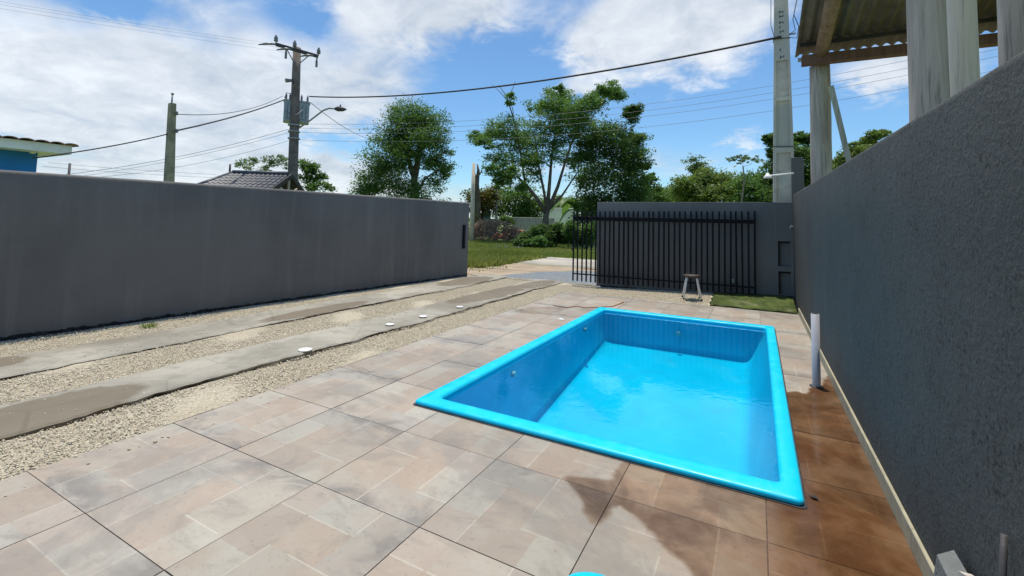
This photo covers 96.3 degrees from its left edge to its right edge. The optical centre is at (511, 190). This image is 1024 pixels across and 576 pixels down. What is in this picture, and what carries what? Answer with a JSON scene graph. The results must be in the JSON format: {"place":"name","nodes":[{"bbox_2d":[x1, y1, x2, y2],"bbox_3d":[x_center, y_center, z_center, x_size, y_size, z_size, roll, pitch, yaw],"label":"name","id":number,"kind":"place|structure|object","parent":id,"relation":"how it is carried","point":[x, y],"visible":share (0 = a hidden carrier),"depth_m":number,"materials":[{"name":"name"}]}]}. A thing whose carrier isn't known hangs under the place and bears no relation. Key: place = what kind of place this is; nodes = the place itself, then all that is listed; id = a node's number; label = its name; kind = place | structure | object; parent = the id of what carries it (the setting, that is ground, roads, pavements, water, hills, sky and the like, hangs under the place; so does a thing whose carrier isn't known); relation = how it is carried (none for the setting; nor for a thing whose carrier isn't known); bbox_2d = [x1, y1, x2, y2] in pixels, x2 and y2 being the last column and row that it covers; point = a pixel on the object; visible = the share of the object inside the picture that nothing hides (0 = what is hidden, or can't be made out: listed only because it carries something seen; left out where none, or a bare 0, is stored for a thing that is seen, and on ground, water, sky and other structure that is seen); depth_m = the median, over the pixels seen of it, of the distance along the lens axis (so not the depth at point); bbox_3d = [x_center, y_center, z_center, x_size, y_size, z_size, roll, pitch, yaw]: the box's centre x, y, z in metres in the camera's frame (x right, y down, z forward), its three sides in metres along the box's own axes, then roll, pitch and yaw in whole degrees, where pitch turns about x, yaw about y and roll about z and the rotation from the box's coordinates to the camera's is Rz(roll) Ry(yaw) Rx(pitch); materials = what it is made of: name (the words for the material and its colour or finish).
{"place":"outdoors","nodes":[
{"label":"outdoors","id":0,"kind":"place"},
{"bbox_2d":[0,135,78,171],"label":"blue house","id":1,"kind":"structure","parent":0,"point":[17,154],"depth_m":9.80,"materials":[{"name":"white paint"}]},
{"bbox_2d":[0,275,713,480],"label":"gravel yard","id":2,"kind":"structure","parent":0,"point":[208,396],"depth_m":4.20,"materials":[{"name":"beige gravel"}]},
{"bbox_2d":[139,321,157,328],"bbox_3d":[-4.484,1.644,5.670,0.268,0.070,0.254,2,-4,-16],"label":"weed","id":3,"kind":"object","parent":2,"relation":"on","point":[149,326],"visible":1,"depth_m":5.66,"materials":[{"name":"green plant"}]},
{"bbox_2d":[0,274,508,380],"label":"wheel track","id":4,"kind":"structure","parent":2,"relation":"on","point":[21,365],"depth_m":5.36,"materials":[{"name":"concrete"}]},
{"bbox_2d":[0,279,564,440],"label":"wheel track","id":5,"kind":"structure","parent":2,"relation":"on","point":[86,400],"depth_m":4.05,"materials":[{"name":"concrete"}]},
{"bbox_2d":[298,347,311,351],"bbox_3d":[-2.121,1.626,4.704,0.136,0.014,0.136,-1,-4,28],"label":"white disc","id":6,"kind":"object","parent":5,"relation":"on","point":[306,349],"visible":1,"depth_m":4.69,"materials":[{"name":"white plastic"}]},
{"bbox_2d":[681,274,702,300],"bbox_3d":[3.389,1.804,8.650,0.346,0.447,0.344,0,-4,16],"label":"stool","id":7,"kind":"object","parent":2,"relation":"on","point":[686,276],"visible":1,"depth_m":8.57,"materials":[{"name":"grey wood"}]},
{"bbox_2d":[0,292,921,575],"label":"patio paving","id":8,"kind":"structure","parent":0,"point":[366,466],"depth_m":2.33,"materials":[{"name":"beige tile"},{"name":"grout"}]},
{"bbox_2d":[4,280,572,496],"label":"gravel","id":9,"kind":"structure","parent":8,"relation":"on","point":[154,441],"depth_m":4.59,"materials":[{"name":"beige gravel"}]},
{"bbox_2d":[569,572,603,575],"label":"blue cover","id":10,"kind":"object","parent":8,"relation":"on","point":[585,574],"visible":1,"depth_m":1.76,"materials":[{"name":"blue plastic"}]},
{"bbox_2d":[553,302,622,307],"bbox_3d":[1.422,1.956,7.855,1.435,0.012,0.335,3,-4,-22],"label":"cord","id":11,"kind":"object","parent":8,"relation":"on","point":[587,307],"visible":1,"depth_m":7.68,"materials":[{"name":"grey"}]},
{"bbox_2d":[413,307,806,508],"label":"swimming pool","id":12,"kind":"structure","parent":8,"relation":"in","point":[701,400],"depth_m":5.05,"materials":[{"name":"blue plastic"}]},
{"bbox_2d":[809,313,823,387],"bbox_3d":[2.724,1.429,4.113,0.110,0.650,0.110,-1,-4,28],"label":"standpipe","id":13,"kind":"object","parent":8,"relation":"on","point":[815,348],"visible":0.98,"depth_m":4.09,"materials":[{"name":"white plastic"}]},
{"bbox_2d":[778,381,922,575],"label":"puddle","id":14,"kind":"object","parent":8,"relation":"on","point":[856,547],"visible":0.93,"depth_m":2.28,"materials":[{"name":"brown liquid"}]},
{"bbox_2d":[933,550,966,575],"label":"concrete block","id":15,"kind":"object","parent":8,"relation":"on","point":[948,563],"depth_m":1.52,"materials":[{"name":"grey concrete"}]},
{"bbox_2d":[959,571,972,575],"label":"wood offcut","id":16,"kind":"object","parent":15,"relation":"on","point":[963,574],"visible":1,"depth_m":1.41,"materials":[{"name":"brown wood"}]},
{"bbox_2d":[154,222,797,429],"bbox_3d":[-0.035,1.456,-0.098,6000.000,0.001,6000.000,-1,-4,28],"label":"ground","id":17,"kind":"structure","parent":0,"point":[494,266],"depth_m":19.36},
{"bbox_2d":[68,163,70,174],"bbox_3d":[-20.899,0.518,21.521,0.087,3.668,0.100,-1,-4,28],"label":"fence post","id":18,"kind":"object","parent":17,"relation":"on","point":[69,169],"visible":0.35,"depth_m":21.60,"materials":[{"name":"metal"}]},
{"bbox_2d":[56,163,199,173],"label":"overhead wire","id":19,"kind":"object","parent":18,"relation":"attached to","point":[130,169],"visible":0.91,"depth_m":22.98,"materials":[{"name":"black metal"}]},
{"bbox_2d":[43,166,212,177],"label":"overhead wire","id":20,"kind":"object","parent":18,"relation":"attached to","point":[122,172],"visible":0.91,"depth_m":22.70,"materials":[{"name":"black metal"}]},
{"bbox_2d":[163,92,177,181],"bbox_3d":[-8.356,-0.247,11.237,0.264,4.413,0.254,-1,-4,28],"label":"utility pole","id":21,"kind":"object","parent":17,"relation":"on","point":[169,162],"visible":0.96,"depth_m":11.23,"materials":[{"name":"concrete"}]},
{"bbox_2d":[32,134,167,157],"bbox_3d":[-8.924,-1.027,10.131,0.025,0.950,2.416,0,-4,24],"label":"overhead cable","id":22,"kind":"object","parent":21,"relation":"attached to","point":[98,148],"visible":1,"depth_m":9.93,"materials":[{"name":"black rubber"}]},
{"bbox_2d":[178,96,281,114],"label":"overhead wire","id":23,"kind":"object","parent":21,"relation":"attached to","point":[224,113],"visible":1,"depth_m":13.41,"materials":[{"name":"black metal"}]},
{"bbox_2d":[178,99,284,130],"bbox_3d":[-8.594,-2.533,14.642,0.040,2.568,6.629,2,-4,-6],"label":"overhead cable","id":24,"kind":"object","parent":21,"relation":"attached to","point":[228,117],"visible":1,"depth_m":13.57,"materials":[{"name":"black rubber"}]},
{"bbox_2d":[0,170,468,341],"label":"boundary wall","id":25,"kind":"structure","parent":17,"relation":"on","point":[78,253],"depth_m":6.42,"materials":[{"name":"paint"}]},
{"bbox_2d":[198,164,304,190],"bbox_3d":[-8.496,0.719,15.015,2.431,3.180,2.757,2,-4,-2],"label":"house roof","id":26,"kind":"object","parent":17,"relation":"on","point":[270,179],"visible":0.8,"depth_m":14.65,"materials":[{"name":"grey tile"}]},
{"bbox_2d":[234,154,287,170],"bbox_3d":[-18.842,0.302,34.473,4.310,6.360,3.402,1,-4,-1],"label":"tree","id":27,"kind":"object","parent":17,"relation":"on","point":[264,160],"visible":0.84,"depth_m":34.97,"materials":[{"name":"green plant"}]},
{"bbox_2d":[259,35,346,180],"bbox_3d":[-8.283,-1.697,18.214,3.291,8.647,1.434,2,-4,-12],"label":"utility pole","id":28,"kind":"object","parent":17,"relation":"on","point":[296,113],"visible":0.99,"depth_m":18.13,"materials":[{"name":"grey concrete"}]},
{"bbox_2d":[5,2,263,42],"bbox_3d":[-23.836,-6.161,5.234,38.627,1.474,0.005,5,-5,-40],"label":"overhead wire","id":29,"kind":"object","parent":28,"relation":"attached to","point":[129,22],"visible":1,"depth_m":14.87,"materials":[{"name":"black metal"}]},
{"bbox_2d":[0,4,280,47],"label":"overhead wire","id":30,"kind":"object","parent":28,"relation":"attached to","point":[131,25],"visible":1,"depth_m":14.77,"materials":[{"name":"black metal"}]},
{"bbox_2d":[0,8,304,54],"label":"overhead wire","id":31,"kind":"object","parent":28,"relation":"attached to","point":[145,31],"visible":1,"depth_m":14.92,"materials":[{"name":"black metal"}]},
{"bbox_2d":[67,129,287,174],"bbox_3d":[-14.631,-1.371,17.055,11.982,2.692,0.014,2,-4,-10],"label":"overhead wire","id":32,"kind":"object","parent":28,"relation":"attached to","point":[183,155],"visible":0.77,"depth_m":17.46,"materials":[{"name":"black metal"}]},
{"bbox_2d":[85,133,285,175],"bbox_3d":[-14.628,-1.157,17.049,11.975,2.817,0.011,2,-4,-10],"label":"overhead wire","id":33,"kind":"object","parent":28,"relation":"attached to","point":[191,156],"visible":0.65,"depth_m":17.53,"materials":[{"name":"black metal"}]},
{"bbox_2d":[104,141,285,176],"bbox_3d":[-14.638,-1.242,17.040,12.000,2.009,0.011,2,-4,-10],"label":"overhead wire","id":34,"kind":"object","parent":28,"relation":"attached to","point":[196,163],"visible":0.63,"depth_m":17.50,"materials":[{"name":"black metal"}]},
{"bbox_2d":[310,102,373,139],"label":"overhead wire","id":35,"kind":"object","parent":28,"relation":"attached to","point":[336,122],"visible":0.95,"depth_m":22.95,"materials":[{"name":"black metal"}]},
{"bbox_2d":[300,56,996,133],"bbox_3d":[3.691,-3.315,16.184,24.823,2.433,0.010,1,-4,10],"label":"overhead wire","id":36,"kind":"object","parent":28,"relation":"attached to","point":[589,122],"visible":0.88,"depth_m":16.35,"materials":[{"name":"black metal"}]},
{"bbox_2d":[312,71,989,141],"bbox_3d":[3.684,-2.938,16.167,24.799,2.320,0.010,1,-4,10],"label":"overhead wire","id":37,"kind":"object","parent":28,"relation":"attached to","point":[588,132],"visible":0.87,"depth_m":16.35,"materials":[{"name":"black metal"}]},
{"bbox_2d":[310,49,994,128],"bbox_3d":[3.694,-3.521,16.193,24.836,2.486,0.010,1,-4,10],"label":"overhead wire","id":38,"kind":"object","parent":28,"relation":"attached to","point":[619,113],"visible":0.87,"depth_m":16.16,"materials":[{"name":"black metal"}]},
{"bbox_2d":[398,60,906,123],"bbox_3d":[3.699,-3.747,16.203,24.850,2.569,0.010,1,-4,10],"label":"overhead wire","id":39,"kind":"object","parent":28,"relation":"attached to","point":[643,104],"visible":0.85,"depth_m":16.04,"materials":[{"name":"black metal"}]},
{"bbox_2d":[298,158,337,192],"bbox_3d":[-15.937,0.536,36.793,3.837,6.359,2.892,-1,-4,28],"label":"tree","id":40,"kind":"object","parent":17,"relation":"on","point":[309,169],"visible":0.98,"depth_m":36.72,"materials":[{"name":"green plant"}]},
{"bbox_2d":[347,93,461,200],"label":"tree","id":41,"kind":"object","parent":17,"relation":"on","point":[402,155],"visible":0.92,"depth_m":42.47,"materials":[{"name":"green plant"}]},
{"bbox_2d":[469,163,474,240],"bbox_3d":[-2.765,0.815,32.194,0.340,5.565,0.340,-1,-4,28],"label":"concrete post","id":42,"kind":"object","parent":17,"relation":"on","point":[472,213],"visible":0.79,"depth_m":32.07,"materials":[{"name":"grey concrete"}]},
{"bbox_2d":[474,164,481,236],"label":"bare trunk","id":43,"kind":"object","parent":17,"relation":"on","point":[477,215],"visible":0.74,"depth_m":43.74,"materials":[{"name":"grey plant"}]},
{"bbox_2d":[459,182,502,232],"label":"tree","id":44,"kind":"object","parent":17,"relation":"on","point":[489,196],"visible":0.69,"depth_m":45.22,"materials":[{"name":"green plant"}]},
{"bbox_2d":[468,214,521,240],"bbox_3d":[-1.294,2.836,32.907,4.793,2.349,2.624,2,-4,-9],"label":"brush pile","id":45,"kind":"object","parent":17,"relation":"on","point":[486,225],"visible":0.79,"depth_m":32.47,"materials":[{"name":"brown plant"}]},
{"bbox_2d":[495,190,502,231],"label":"thin post","id":46,"kind":"object","parent":17,"relation":"on","point":[496,208],"visible":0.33,"depth_m":45.88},
{"bbox_2d":[500,215,515,226],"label":"bush","id":47,"kind":"object","parent":17,"relation":"on","point":[504,218],"visible":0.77,"depth_m":41.43,"materials":[{"name":"green plant"}]},
{"bbox_2d":[488,180,546,226],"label":"tree","id":48,"kind":"object","parent":17,"relation":"on","point":[511,198],"visible":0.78,"depth_m":46.77,"materials":[{"name":"green plant"}]},
{"bbox_2d":[512,217,553,232],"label":"wall","id":49,"kind":"structure","parent":17,"relation":"on","point":[524,223],"depth_m":41.80,"materials":[{"name":"grey concrete"}]},
{"bbox_2d":[471,274,595,285],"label":"gate sill","id":50,"kind":"structure","parent":17,"relation":"on","point":[525,279],"depth_m":11.15,"materials":[{"name":"concrete"}]},
{"bbox_2d":[519,235,554,247],"bbox_3d":[1.302,2.818,25.578,2.078,0.822,2.029,-1,-4,28],"label":"bush","id":51,"kind":"object","parent":17,"relation":"on","point":[540,241],"visible":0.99,"depth_m":25.09,"materials":[{"name":"green plant"}]},
{"bbox_2d":[511,222,565,246],"bbox_3d":[1.886,2.531,26.682,3.396,1.569,2.937,-1,-4,28],"label":"bush","id":52,"kind":"object","parent":17,"relation":"on","point":[550,232],"visible":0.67,"depth_m":26.01,"materials":[{"name":"green plant"}]},
{"bbox_2d":[465,78,634,225],"bbox_3d":[2.336,-1.991,33.338,12.874,11.860,7.655,1,-4,9],"label":"tree","id":53,"kind":"object","parent":17,"relation":"on","point":[594,100],"visible":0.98,"depth_m":32.64,"materials":[{"name":"green plant"}]},
{"bbox_2d":[541,194,593,208],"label":"tree","id":54,"kind":"object","parent":17,"relation":"on","point":[556,197],"visible":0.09,"depth_m":57.72,"materials":[{"name":"green plant"}]},
{"bbox_2d":[550,198,585,221],"bbox_3d":[4.571,2.317,36.584,2.932,3.506,4.149,1,-4,11],"label":"banana plant","id":55,"kind":"object","parent":17,"relation":"on","point":[565,208],"visible":0.56,"depth_m":36.16,"materials":[{"name":"green plant"}]},
{"bbox_2d":[557,219,594,248],"bbox_3d":[3.926,2.349,25.614,3.011,1.866,2.029,1,-4,4],"label":"bush","id":56,"kind":"object","parent":17,"relation":"on","point":[566,236],"visible":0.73,"depth_m":25.23,"materials":[{"name":"green plant"}]},
{"bbox_2d":[562,102,661,227],"bbox_3d":[7.378,-1.401,34.355,7.235,11.055,7.757,1,-4,3],"label":"tree","id":57,"kind":"object","parent":17,"relation":"on","point":[631,160],"visible":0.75,"depth_m":33.04,"materials":[{"name":"green plant"}]},
{"bbox_2d":[638,171,674,201],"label":"tree","id":58,"kind":"object","parent":17,"relation":"on","point":[662,197],"visible":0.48,"depth_m":47.57,"materials":[{"name":"green plant"}]},
{"bbox_2d":[658,183,679,201],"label":"tree","id":59,"kind":"object","parent":17,"relation":"on","point":[668,195],"visible":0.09,"depth_m":61.93,"materials":[{"name":"green plant"}]},
{"bbox_2d":[680,153,708,178],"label":"tree","id":60,"kind":"object","parent":17,"relation":"on","point":[696,165],"visible":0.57,"depth_m":58.77,"materials":[{"name":"green plant"}]},
{"bbox_2d":[596,202,794,302],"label":"boundary wall","id":61,"kind":"structure","parent":17,"relation":"on","point":[774,253],"depth_m":9.26,"materials":[{"name":"grey paint"}]},
{"bbox_2d":[571,211,755,294],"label":"sliding gate","id":62,"kind":"structure","parent":61,"relation":"attached to","point":[701,220],"depth_m":9.55,"materials":[{"name":"black metal"}]},
{"bbox_2d":[791,157,803,201],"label":"corner pillar","id":63,"kind":"structure","parent":61,"relation":"attached to","point":[797,176],"depth_m":8.72,"materials":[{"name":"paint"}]},
{"bbox_2d":[763,173,793,177],"bbox_3d":[5.113,-0.305,8.818,0.515,0.102,0.166,-1,-4,28],"label":"wall lamp","id":64,"kind":"object","parent":63,"relation":"attached to","point":[767,175],"visible":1,"depth_m":8.83,"materials":[{"name":"white metal"}]},
{"bbox_2d":[665,160,749,201],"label":"tree","id":65,"kind":"object","parent":17,"relation":"on","point":[700,185],"visible":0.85,"depth_m":53.80,"materials":[{"name":"green plant"}]},
{"bbox_2d":[725,154,763,201],"bbox_3d":[18.204,0.708,35.581,2.374,7.452,2.524,2,-4,-11],"label":"tree","id":66,"kind":"object","parent":17,"relation":"on","point":[744,158],"visible":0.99,"depth_m":35.80,"materials":[{"name":"green plant"}]},
{"bbox_2d":[725,169,772,201],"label":"tree","id":67,"kind":"object","parent":17,"relation":"on","point":[750,190],"visible":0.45,"depth_m":48.59,"materials":[{"name":"green plant"}]},
{"bbox_2d":[749,131,810,200],"bbox_3d":[21.843,-0.228,35.808,6.008,9.664,6.182,-1,-4,28],"label":"tree","id":68,"kind":"object","parent":17,"relation":"on","point":[800,138],"visible":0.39,"depth_m":36.65,"materials":[{"name":"green plant"}]},
{"bbox_2d":[771,0,798,201],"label":"concrete pole","id":69,"kind":"object","parent":17,"relation":"on","point":[783,148],"visible":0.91,"depth_m":9.32,"materials":[{"name":"concrete"}]},
{"bbox_2d":[309,36,780,97],"bbox_3d":[-1.321,-3.428,13.881,16.346,1.061,0.047,-1,-5,33],"label":"overhead cable","id":70,"kind":"object","parent":69,"relation":"attached to","point":[724,48],"visible":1,"depth_m":11.79,"materials":[{"name":"black rubber"}]},
{"bbox_2d":[832,129,892,170],"bbox_3d":[23.976,0.025,32.507,3.885,8.708,4.451,2,-4,-11],"label":"tree","id":71,"kind":"object","parent":17,"relation":"on","point":[866,142],"visible":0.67,"depth_m":31.59,"materials":[{"name":"green plant"}]},
{"bbox_2d":[790,51,1023,575],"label":"boundary wall","id":72,"kind":"structure","parent":17,"relation":"on","point":[909,263],"depth_m":1.75,"materials":[{"name":"grey paint"}]},
{"bbox_2d":[795,0,1023,183],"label":"open shed","id":73,"kind":"structure","parent":17,"relation":"on","point":[944,40],"depth_m":6.46,"materials":[{"name":"grey wood"}]},
{"bbox_2d":[0,0,997,223],"label":"sky","id":74,"kind":"structure","parent":0,"point":[89,85],"materials":[{"name":"blue"}]},
{"bbox_2d":[492,228,523,239],"bbox_3d":[0.233,3.422,35.892,3.568,1.017,1.256,1,-4,0],"label":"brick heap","id":75,"kind":"object","parent":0,"point":[505,235],"visible":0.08,"depth_m":35.68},
{"bbox_2d":[467,263,594,275],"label":"dirt verge","id":76,"kind":"structure","parent":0,"point":[515,268],"depth_m":14.06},
{"bbox_2d":[467,239,596,271],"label":"grass","id":77,"kind":"structure","parent":0,"point":[483,253],"depth_m":19.41,"materials":[{"name":"green plant"}]},
{"bbox_2d":[502,271,595,284],"bbox_3d":[3.809,2.290,11.385,8.225,0.001,3.463,-1,-4,28],"label":"gravel apron","id":78,"kind":"object","parent":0,"point":[565,276],"visible":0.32,"depth_m":12.26,"materials":[{"name":"grey gravel"}]},
{"bbox_2d":[518,257,596,268],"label":"street","id":79,"kind":"structure","parent":0,"point":[557,261],"depth_m":16.62,"materials":[{"name":"concrete"}]},
{"bbox_2d":[549,208,575,225],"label":"wall","id":80,"kind":"structure","parent":0,"point":[556,214],"depth_m":44.58,"materials":[{"name":"grey concrete"}]},
{"bbox_2d":[709,292,796,313],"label":"mossy ground","id":81,"kind":"structure","parent":0,"point":[774,303],"depth_m":8.22,"materials":[{"name":"green plant"}]},
{"bbox_2d":[999,533,1007,575],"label":"iron rod","id":82,"kind":"object","parent":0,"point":[1003,553],"visible":1,"depth_m":1.24,"materials":[{"name":"grey metal"}]}
]}

